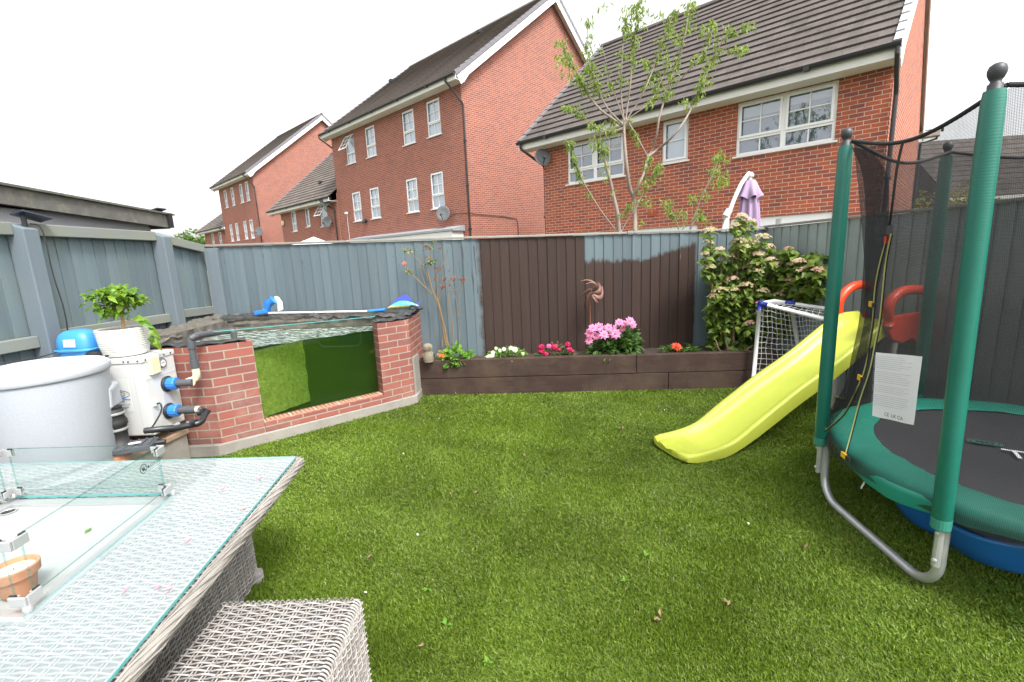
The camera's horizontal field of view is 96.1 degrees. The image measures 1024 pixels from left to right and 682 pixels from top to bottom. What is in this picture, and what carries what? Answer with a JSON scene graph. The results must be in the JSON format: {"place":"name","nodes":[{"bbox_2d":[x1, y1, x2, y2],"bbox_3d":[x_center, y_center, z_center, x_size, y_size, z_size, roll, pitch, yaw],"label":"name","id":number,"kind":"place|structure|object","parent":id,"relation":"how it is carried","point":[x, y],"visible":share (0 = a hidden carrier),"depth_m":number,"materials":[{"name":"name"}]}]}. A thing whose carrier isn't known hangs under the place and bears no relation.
{"place":"outdoors","nodes":[
{"label":"outdoors","id":0,"kind":"place"},
{"bbox_2d":[0,182,174,230],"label":"shed","id":1,"kind":"structure","parent":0,"point":[61,209],"depth_m":4.33,"materials":[{"name":"wood"}]},
{"bbox_2d":[151,207,173,227],"bbox_3d":[-4.054,-1.426,5.331,0.097,0.215,0.210,-2,11,0],"label":"solar lamp","id":2,"kind":"object","parent":1,"relation":"attached to","point":[170,221],"visible":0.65,"depth_m":5.38,"materials":[{"name":"black plastic"}]},
{"bbox_2d":[0,0,1023,269],"label":"sky","id":3,"kind":"structure","parent":0,"point":[147,104],"materials":[{"name":"white"}]},
{"bbox_2d":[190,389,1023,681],"bbox_3d":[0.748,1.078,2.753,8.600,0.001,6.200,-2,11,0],"label":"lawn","id":4,"kind":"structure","parent":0,"point":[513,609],"depth_m":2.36,"materials":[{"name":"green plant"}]},
{"bbox_2d":[129,429,190,459],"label":"stone plinth","id":5,"kind":"structure","parent":4,"relation":"on","point":[176,445],"depth_m":3.77,"materials":[{"name":"stone"}]},
{"bbox_2d":[0,355,129,463],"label":"filter drum","id":6,"kind":"object","parent":5,"relation":"on","point":[62,409],"visible":0.94,"depth_m":2.91,"materials":[{"name":"grey plastic"}]},
{"bbox_2d":[112,422,179,460],"bbox_3d":[-2.686,0.736,3.333,0.483,0.207,0.196,-7,11,-21],"label":"slide valve","id":7,"kind":"object","parent":5,"relation":"on","point":[125,452],"visible":0.69,"depth_m":3.27,"materials":[{"name":"grey plastic"}]},
{"bbox_2d":[109,349,184,437],"bbox_3d":[-3.093,0.452,3.647,0.829,0.686,0.392,-2,11,0],"label":"filter","id":8,"kind":"object","parent":5,"relation":"on","point":[150,392],"visible":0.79,"depth_m":3.53,"materials":[{"name":"white plastic"}]},
{"bbox_2d":[54,328,102,356],"bbox_3d":[-3.311,0.015,3.564,0.383,0.222,0.243,-2,11,0],"label":"air pump","id":9,"kind":"object","parent":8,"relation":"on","point":[77,342],"visible":0.7,"depth_m":3.48,"materials":[{"name":"blue plastic"}]},
{"bbox_2d":[93,324,149,357],"bbox_3d":[-3.013,0.002,3.578,0.336,0.217,0.336,-2,11,0],"label":"plant pot","id":10,"kind":"object","parent":8,"relation":"on","point":[118,341],"visible":0.9,"depth_m":3.47,"materials":[{"name":"white ceramic"}]},
{"bbox_2d":[79,283,161,350],"bbox_3d":[-3.015,-0.178,3.548,0.474,0.540,0.434,-9,13,-31],"label":"lemon tree","id":11,"kind":"object","parent":10,"relation":"in","point":[121,298],"visible":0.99,"depth_m":3.48,"materials":[{"name":"green plant"}]},
{"bbox_2d":[143,406,210,433],"bbox_3d":[-2.523,0.598,3.549,0.392,0.102,0.360,-2,11,0],"label":"return pipe","id":12,"kind":"object","parent":8,"relation":"attached to","point":[202,413],"visible":1,"depth_m":3.44,"materials":[{"name":"grey plastic"}]},
{"bbox_2d":[175,328,237,386],"bbox_3d":[-2.567,0.108,3.923,0.148,0.415,0.647,0,11,12],"label":"flow pipe","id":13,"kind":"object","parent":8,"relation":"attached to","point":[193,360],"visible":0.93,"depth_m":3.72,"materials":[{"name":"grey plastic"}]},
{"bbox_2d":[150,308,422,456],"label":"fish pond","id":14,"kind":"structure","parent":4,"relation":"on","point":[362,364],"depth_m":4.65,"materials":[{"name":"brick"}]},
{"bbox_2d":[254,296,282,314],"bbox_3d":[-2.761,-0.406,5.212,0.271,0.202,0.141,-2,11,0],"label":"pond vacuum head","id":15,"kind":"object","parent":14,"relation":"on","point":[270,302],"visible":1,"depth_m":5.17},
{"bbox_2d":[265,308,384,313],"bbox_3d":[-2.112,-0.328,5.212,1.348,0.058,0.032,-2,11,0],"label":"pool pole","id":16,"kind":"object","parent":14,"relation":"on","point":[348,311],"visible":0.88,"depth_m":5.20,"materials":[{"name":"white plastic"}]},
{"bbox_2d":[388,295,419,308],"bbox_3d":[-1.274,-0.461,5.418,0.397,0.166,0.061,-2,11,0],"label":"fish ornament","id":17,"kind":"object","parent":14,"relation":"on","point":[404,301],"visible":0.92,"depth_m":5.41,"materials":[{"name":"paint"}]},
{"bbox_2d":[408,305,422,309],"bbox_3d":[-1.125,-0.394,5.371,0.173,0.063,0.024,-2,11,0],"label":"hose offcut","id":18,"kind":"object","parent":14,"relation":"on","point":[417,307],"visible":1,"depth_m":5.36,"materials":[{"name":"grey plastic"}]},
{"bbox_2d":[441,617,451,625],"bbox_3d":[-0.291,1.235,2.017,0.030,0.013,0.071,-12,14,-40],"label":"green sprig","id":19,"kind":"object","parent":4,"relation":"on","point":[445,621],"visible":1,"depth_m":2.02,"materials":[{"name":"green plant"}]},
{"bbox_2d":[204,227,767,388],"bbox_3d":[-0.266,-0.373,5.596,6.620,1.844,0.140,-2,11,0],"label":"back fence","id":20,"kind":"object","parent":4,"relation":"on","point":[525,292],"visible":0.68,"depth_m":5.52,"materials":[{"name":"grey wood"}]},
{"bbox_2d":[419,346,784,395],"bbox_3d":[0.979,0.350,5.429,4.126,0.460,0.615,-2,11,0],"label":"raised bed","id":21,"kind":"object","parent":4,"relation":"on","point":[659,369],"visible":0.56,"depth_m":5.27,"materials":[{"name":"wood"}]},
{"bbox_2d":[423,343,433,362],"bbox_3d":[-0.967,0.133,5.295,0.124,0.216,0.112,-2,11,0],"label":"owl statue","id":22,"kind":"object","parent":21,"relation":"on","point":[428,355],"visible":1,"depth_m":5.26,"materials":[{"name":"stone"}]},
{"bbox_2d":[402,239,465,347],"bbox_3d":[-0.897,-0.540,5.383,0.736,1.280,0.096,-2,11,0],"label":"rose bush","id":23,"kind":"object","parent":21,"relation":"on","point":[438,305],"visible":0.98,"depth_m":5.36,"materials":[{"name":"brown plant"}]},
{"bbox_2d":[435,340,475,368],"bbox_3d":[-0.677,0.168,5.452,0.525,0.356,0.405,-2,11,0],"label":"bedding plant","id":24,"kind":"object","parent":21,"relation":"on","point":[445,353],"visible":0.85,"depth_m":5.38,"materials":[{"name":"green plant"}]},
{"bbox_2d":[484,345,528,362],"bbox_3d":[-0.061,0.155,5.448,0.572,0.224,0.370,-2,11,0],"label":"white dahlia","id":25,"kind":"object","parent":21,"relation":"on","point":[511,350],"visible":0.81,"depth_m":5.38,"materials":[{"name":"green plant"}]},
{"bbox_2d":[534,341,577,355],"bbox_3d":[0.518,0.120,5.443,0.546,0.254,0.365,-2,11,0],"label":"crimson geranium","id":26,"kind":"object","parent":21,"relation":"on","point":[556,347],"visible":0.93,"depth_m":5.35,"materials":[{"name":"pink plant"}]},
{"bbox_2d":[580,279,602,350],"bbox_3d":[0.951,-0.267,5.403,0.313,0.914,0.134,-11,13,-37],"label":"wind spinner","id":27,"kind":"object","parent":21,"relation":"on","point":[595,287],"visible":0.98,"depth_m":5.32,"materials":[{"name":"orange metal"}]},
{"bbox_2d":[584,316,644,361],"bbox_3d":[1.203,-0.012,5.431,0.747,0.575,0.583,-2,11,0],"label":"pink dahlia","id":28,"kind":"object","parent":21,"relation":"on","point":[626,336],"visible":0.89,"depth_m":5.33,"materials":[{"name":"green plant"}]},
{"bbox_2d":[658,342,700,352],"bbox_3d":[1.944,0.075,5.375,0.554,0.133,0.351,-2,11,0],"label":"red gerbera","id":29,"kind":"object","parent":21,"relation":"on","point":[674,347],"visible":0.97,"depth_m":5.33,"materials":[{"name":"green plant"}]},
{"bbox_2d":[697,212,828,350],"bbox_3d":[2.764,-0.565,5.164,1.311,1.710,0.941,2,11,21],"label":"hydrangea","id":30,"kind":"object","parent":21,"relation":"on","point":[729,318],"visible":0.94,"depth_m":5.07,"materials":[{"name":"green plant"}]},
{"bbox_2d":[751,299,835,400],"bbox_3d":[3.079,0.053,4.964,0.778,1.008,0.495,6,14,38],"label":"football goal","id":31,"kind":"object","parent":4,"relation":"on","point":[791,311],"visible":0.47,"depth_m":4.94,"materials":[{"name":"white plastic"}]},
{"bbox_2d":[761,197,1023,409],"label":"trampoline side fence","id":32,"kind":"object","parent":4,"relation":"on","point":[803,238],"visible":0.22,"depth_m":4.44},
{"bbox_2d":[813,62,1023,582],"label":"trampoline","id":33,"kind":"object","parent":4,"relation":"on","point":[955,453],"visible":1,"depth_m":2.16,"materials":[{"name":"metal"}]},
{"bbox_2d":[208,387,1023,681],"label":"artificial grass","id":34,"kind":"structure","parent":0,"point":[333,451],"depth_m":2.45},
{"bbox_2d":[0,456,304,681],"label":"rattan table","id":35,"kind":"object","parent":34,"relation":"on","point":[85,620],"visible":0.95,"depth_m":1.69,"materials":[{"name":"clear glass"}]},
{"bbox_2d":[0,554,41,601],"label":"candle pot","id":36,"kind":"object","parent":35,"relation":"on","point":[18,575],"visible":0.95,"depth_m":1.42,"materials":[{"name":"ceramic"}]},
{"bbox_2d":[0,445,175,613],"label":"glass wind guard","id":37,"kind":"object","parent":35,"relation":"on","point":[20,539],"visible":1,"depth_m":1.35,"materials":[{"name":"glass"}]},
{"bbox_2d":[164,583,172,594],"bbox_3d":[-1.036,0.748,1.389,0.020,0.002,0.052,-6,11,-19],"label":"fallen petal","id":38,"kind":"object","parent":35,"relation":"on","point":[169,586],"visible":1,"depth_m":1.39,"materials":[{"name":"plant"}]},
{"bbox_2d":[161,597,371,681],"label":"rattan footstool","id":39,"kind":"object","parent":34,"relation":"on","point":[293,640],"visible":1,"depth_m":1.48,"materials":[{"name":"white wicker"}]},
{"bbox_2d":[483,655,492,665],"bbox_3d":[-0.103,1.261,1.815,0.035,0.022,0.058,-12,14,-41],"label":"green sprig","id":40,"kind":"object","parent":34,"relation":"on","point":[486,658],"visible":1,"depth_m":1.81,"materials":[{"name":"green plant"}]},
{"bbox_2d":[654,609,661,620],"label":"dead leaf","id":41,"kind":"object","parent":34,"relation":"on","point":[660,613],"visible":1,"depth_m":2.00,"materials":[{"name":"beige plant"}]},
{"bbox_2d":[654,280,922,462],"bbox_3d":[2.618,0.151,3.926,3.011,1.222,0.580,-6,11,-17],"label":"slide","id":42,"kind":"object","parent":34,"relation":"on","point":[754,407],"visible":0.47,"depth_m":3.84,"materials":[{"name":"plastic"}]},
{"bbox_2d":[894,501,1023,574],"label":"sandpit shell","id":43,"kind":"object","parent":34,"relation":"on","point":[979,547],"visible":0.2,"depth_m":2.21},
{"bbox_2d":[1004,605,1023,629],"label":"clover weed","id":44,"kind":"object","parent":34,"relation":"on","point":[1010,607],"visible":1,"depth_m":1.88,"materials":[{"name":"green plant"}]},
{"bbox_2d":[516,0,943,236],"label":"brick house","id":45,"kind":"structure","parent":0,"point":[795,90],"depth_m":9.86,"materials":[{"name":"brick"}]},
{"bbox_2d":[535,149,550,165],"bbox_3d":[0.919,-5.091,12.732,0.373,0.470,0.484,8,15,43],"label":"satellite dish","id":46,"kind":"object","parent":45,"relation":"attached to","point":[542,157],"visible":1,"depth_m":12.74,"materials":[{"name":"grey metal"}]},
{"bbox_2d":[565,132,625,185],"bbox_3d":[2.170,-4.722,12.015,1.840,1.071,0.155,7,15,43],"label":"window","id":47,"kind":"structure","parent":45,"relation":"in","point":[589,164],"depth_m":12.02,"materials":[{"name":"white plastic"}]},
{"bbox_2d":[628,225,697,233],"bbox_3d":[3.667,-1.748,11.318,1.772,2.022,0.065,7,15,43],"label":"window","id":48,"kind":"structure","parent":45,"relation":"in","point":[694,226],"depth_m":10.99,"materials":[{"name":"white plastic"}]},
{"bbox_2d":[661,116,689,165],"bbox_3d":[3.745,-4.570,10.544,0.720,0.961,0.155,7,15,43],"label":"window","id":49,"kind":"structure","parent":45,"relation":"in","point":[676,150],"depth_m":10.59,"materials":[{"name":"white plastic"}]},
{"bbox_2d":[730,212,831,227],"bbox_3d":[5.511,-1.536,9.605,1.862,2.082,0.065,7,15,43],"label":"window","id":50,"kind":"structure","parent":45,"relation":"in","point":[772,220],"depth_m":9.22,"materials":[{"name":"white plastic"}]},
{"bbox_2d":[732,80,838,158],"bbox_3d":[5.355,-4.311,9.066,1.840,1.081,0.155,7,15,43],"label":"window","id":51,"kind":"structure","parent":45,"relation":"in","point":[805,117],"depth_m":9.02,"materials":[{"name":"white plastic"}]},
{"bbox_2d":[913,135,1023,211],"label":"distant house","id":52,"kind":"structure","parent":0,"point":[937,152],"depth_m":25.29,"materials":[{"name":"brick"}]},
{"label":"ground","id":53,"kind":"structure","parent":0,"visible":0},
{"bbox_2d":[0,222,216,365],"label":"side fence","id":54,"kind":"object","parent":53,"relation":"on","point":[167,274],"visible":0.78,"depth_m":3.92,"materials":[{"name":"wood"}]},
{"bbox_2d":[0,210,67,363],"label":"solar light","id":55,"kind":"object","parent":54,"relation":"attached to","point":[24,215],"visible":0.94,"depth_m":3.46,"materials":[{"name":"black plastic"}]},
{"bbox_2d":[174,228,205,255],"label":"round tree","id":56,"kind":"object","parent":53,"relation":"on","point":[191,238],"visible":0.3,"depth_m":57.16,"materials":[{"name":"green plant"}]},
{"bbox_2d":[196,213,226,246],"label":"end brick house","id":57,"kind":"structure","parent":53,"relation":"on","point":[213,231],"depth_m":41.15,"materials":[{"name":"tile"}]},
{"bbox_2d":[218,232,222,243],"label":"window","id":58,"kind":"structure","parent":57,"relation":"in","point":[220,238],"depth_m":40.35,"materials":[{"name":"white plastic"}]},
{"bbox_2d":[209,113,332,246],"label":"brick house","id":59,"kind":"structure","parent":53,"relation":"on","point":[255,187],"depth_m":34.28,"materials":[{"name":"brick"}]},
{"bbox_2d":[224,190,228,208],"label":"window","id":60,"kind":"structure","parent":59,"relation":"in","point":[225,195],"depth_m":36.94,"materials":[{"name":"white plastic"}]},
{"bbox_2d":[229,224,233,241],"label":"window","id":61,"kind":"structure","parent":59,"relation":"in","point":[232,237],"depth_m":37.33,"materials":[{"name":"white plastic"}]},
{"bbox_2d":[230,187,235,205],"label":"window","id":62,"kind":"structure","parent":59,"relation":"in","point":[231,189],"depth_m":35.79,"materials":[{"name":"white plastic"}]},
{"bbox_2d":[235,223,239,240],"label":"window","id":63,"kind":"structure","parent":59,"relation":"in","point":[236,225],"depth_m":36.40,"materials":[{"name":"white plastic"}]},
{"bbox_2d":[239,184,243,203],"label":"window","id":64,"kind":"structure","parent":59,"relation":"in","point":[240,185],"depth_m":34.45,"materials":[{"name":"white plastic"}]},
{"bbox_2d":[243,221,247,239],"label":"window","id":65,"kind":"structure","parent":59,"relation":"in","point":[244,222],"depth_m":35.09,"materials":[{"name":"white plastic"}]},
{"bbox_2d":[245,181,249,201],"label":"window","id":66,"kind":"structure","parent":59,"relation":"in","point":[246,183],"depth_m":33.57,"materials":[{"name":"white plastic"}]},
{"bbox_2d":[249,219,254,238],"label":"window","id":67,"kind":"structure","parent":59,"relation":"in","point":[251,223],"depth_m":34.17,"materials":[{"name":"white plastic"}]},
{"bbox_2d":[255,227,262,235],"bbox_3d":[-17.906,-7.756,32.581,0.534,0.641,0.493,-9,12,-30],"label":"satellite dish","id":68,"kind":"object","parent":59,"relation":"attached to","point":[258,231],"visible":1,"depth_m":32.64,"materials":[{"name":"grey metal"}]},
{"bbox_2d":[266,152,341,244],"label":"brick house","id":69,"kind":"structure","parent":53,"relation":"on","point":[301,209],"depth_m":27.09,"materials":[{"name":"brick"}]},
{"bbox_2d":[291,211,297,231],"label":"window","id":70,"kind":"structure","parent":69,"relation":"in","point":[293,215],"depth_m":28.21,"materials":[{"name":"white plastic"}]},
{"bbox_2d":[305,208,310,227],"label":"window","id":71,"kind":"structure","parent":69,"relation":"in","point":[306,211],"depth_m":26.91,"materials":[{"name":"white plastic"}]},
{"bbox_2d":[314,205,327,227],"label":"window","id":72,"kind":"structure","parent":69,"relation":"in","point":[323,213],"depth_m":25.45,"materials":[{"name":"white plastic"}]},
{"bbox_2d":[321,194,330,205],"bbox_3d":[-9.747,-7.409,24.147,0.536,0.662,0.510,-8,12,-25],"label":"satellite dish","id":73,"kind":"object","parent":69,"relation":"attached to","point":[325,203],"visible":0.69,"depth_m":24.16,"materials":[{"name":"grey metal"}]},
{"bbox_2d":[322,216,331,227],"bbox_3d":[-9.875,-6.367,24.593,0.512,0.598,0.466,-7,12,-24],"label":"satellite dish","id":74,"kind":"object","parent":69,"relation":"attached to","point":[326,222],"visible":1,"depth_m":24.65,"materials":[{"name":"grey metal"}]},
{"bbox_2d":[292,237,329,244],"bbox_3d":[-5.616,-1.829,13.347,2.260,2.335,2.260,-2,11,0],"label":"gazebo","id":75,"kind":"object","parent":53,"relation":"on","point":[312,239],"visible":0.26,"depth_m":12.96,"materials":[{"name":"white plastic"}]},
{"bbox_2d":[318,0,588,242],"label":"tall brick house","id":76,"kind":"structure","parent":53,"relation":"on","point":[416,145],"depth_m":19.26,"materials":[{"name":"brick"}]},
{"bbox_2d":[338,134,355,165],"bbox_3d":[-8.028,-9.350,22.421,0.956,1.361,0.947,-2,11,0],"label":"window","id":77,"kind":"structure","parent":76,"relation":"in","point":[349,139],"depth_m":22.61,"materials":[{"name":"white plastic"}]},
{"bbox_2d":[352,191,361,221],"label":"window","id":78,"kind":"structure","parent":76,"relation":"in","point":[356,195],"depth_m":23.09,"materials":[{"name":"white plastic"}]},
{"bbox_2d":[365,125,376,158],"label":"window","id":79,"kind":"structure","parent":76,"relation":"in","point":[369,131],"depth_m":21.35,"materials":[{"name":"white plastic"}]},
{"bbox_2d":[370,187,381,219],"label":"window","id":80,"kind":"structure","parent":76,"relation":"in","point":[374,194],"depth_m":21.94,"materials":[{"name":"white plastic"}]},
{"bbox_2d":[402,108,415,146],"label":"window","id":81,"kind":"structure","parent":76,"relation":"in","point":[408,125],"depth_m":19.30,"materials":[{"name":"white plastic"}]},
{"bbox_2d":[406,177,419,213],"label":"window","id":82,"kind":"structure","parent":76,"relation":"in","point":[412,192],"depth_m":19.88,"materials":[{"name":"white plastic"}]},
{"bbox_2d":[426,97,441,138],"bbox_3d":[-3.063,-8.746,18.068,0.960,1.361,0.155,7,15,43],"label":"window","id":83,"kind":"structure","parent":76,"relation":"in","point":[433,109],"depth_m":18.14,"materials":[{"name":"white plastic"}]},
{"bbox_2d":[430,171,444,209],"bbox_3d":[-2.998,-6.082,18.618,0.940,1.441,0.155,7,15,43],"label":"window","id":84,"kind":"structure","parent":76,"relation":"in","point":[437,177],"depth_m":18.70,"materials":[{"name":"white plastic"}]},
{"bbox_2d":[436,206,449,220],"bbox_3d":[-2.675,-5.029,18.096,0.516,0.599,0.464,-8,12,-27],"label":"satellite dish","id":85,"kind":"object","parent":76,"relation":"attached to","point":[442,213],"visible":1,"depth_m":18.15,"materials":[{"name":"grey metal"}]},
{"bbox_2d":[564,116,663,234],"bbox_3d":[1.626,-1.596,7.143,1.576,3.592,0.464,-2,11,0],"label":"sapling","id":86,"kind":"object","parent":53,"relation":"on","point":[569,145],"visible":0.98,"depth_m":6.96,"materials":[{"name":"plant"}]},
{"bbox_2d":[554,0,756,233],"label":"tree","id":87,"kind":"object","parent":53,"relation":"on","point":[580,78],"visible":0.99,"depth_m":6.70,"materials":[{"name":"green plant"}]},
{"bbox_2d":[659,148,730,232],"bbox_3d":[2.852,-1.391,7.203,1.156,3.062,0.522,-2,11,0],"label":"shrub","id":88,"kind":"object","parent":53,"relation":"on","point":[717,160],"visible":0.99,"depth_m":7.03,"materials":[{"name":"green plant"}]},
{"bbox_2d":[722,171,763,228],"bbox_3d":[3.484,-1.215,7.080,0.686,2.671,0.353,-6,11,-17],"label":"cantilever parasol","id":89,"kind":"object","parent":53,"relation":"on","point":[748,193],"visible":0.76,"depth_m":6.88,"materials":[{"name":"purple fabric"}]},
{"bbox_2d":[927,182,998,204],"bbox_3d":[16.787,-4.174,17.449,2.134,3.702,2.148,-2,11,0],"label":"bush","id":90,"kind":"object","parent":53,"relation":"on","point":[957,196],"visible":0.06,"depth_m":17.20,"materials":[{"name":"green plant"}]}
]}

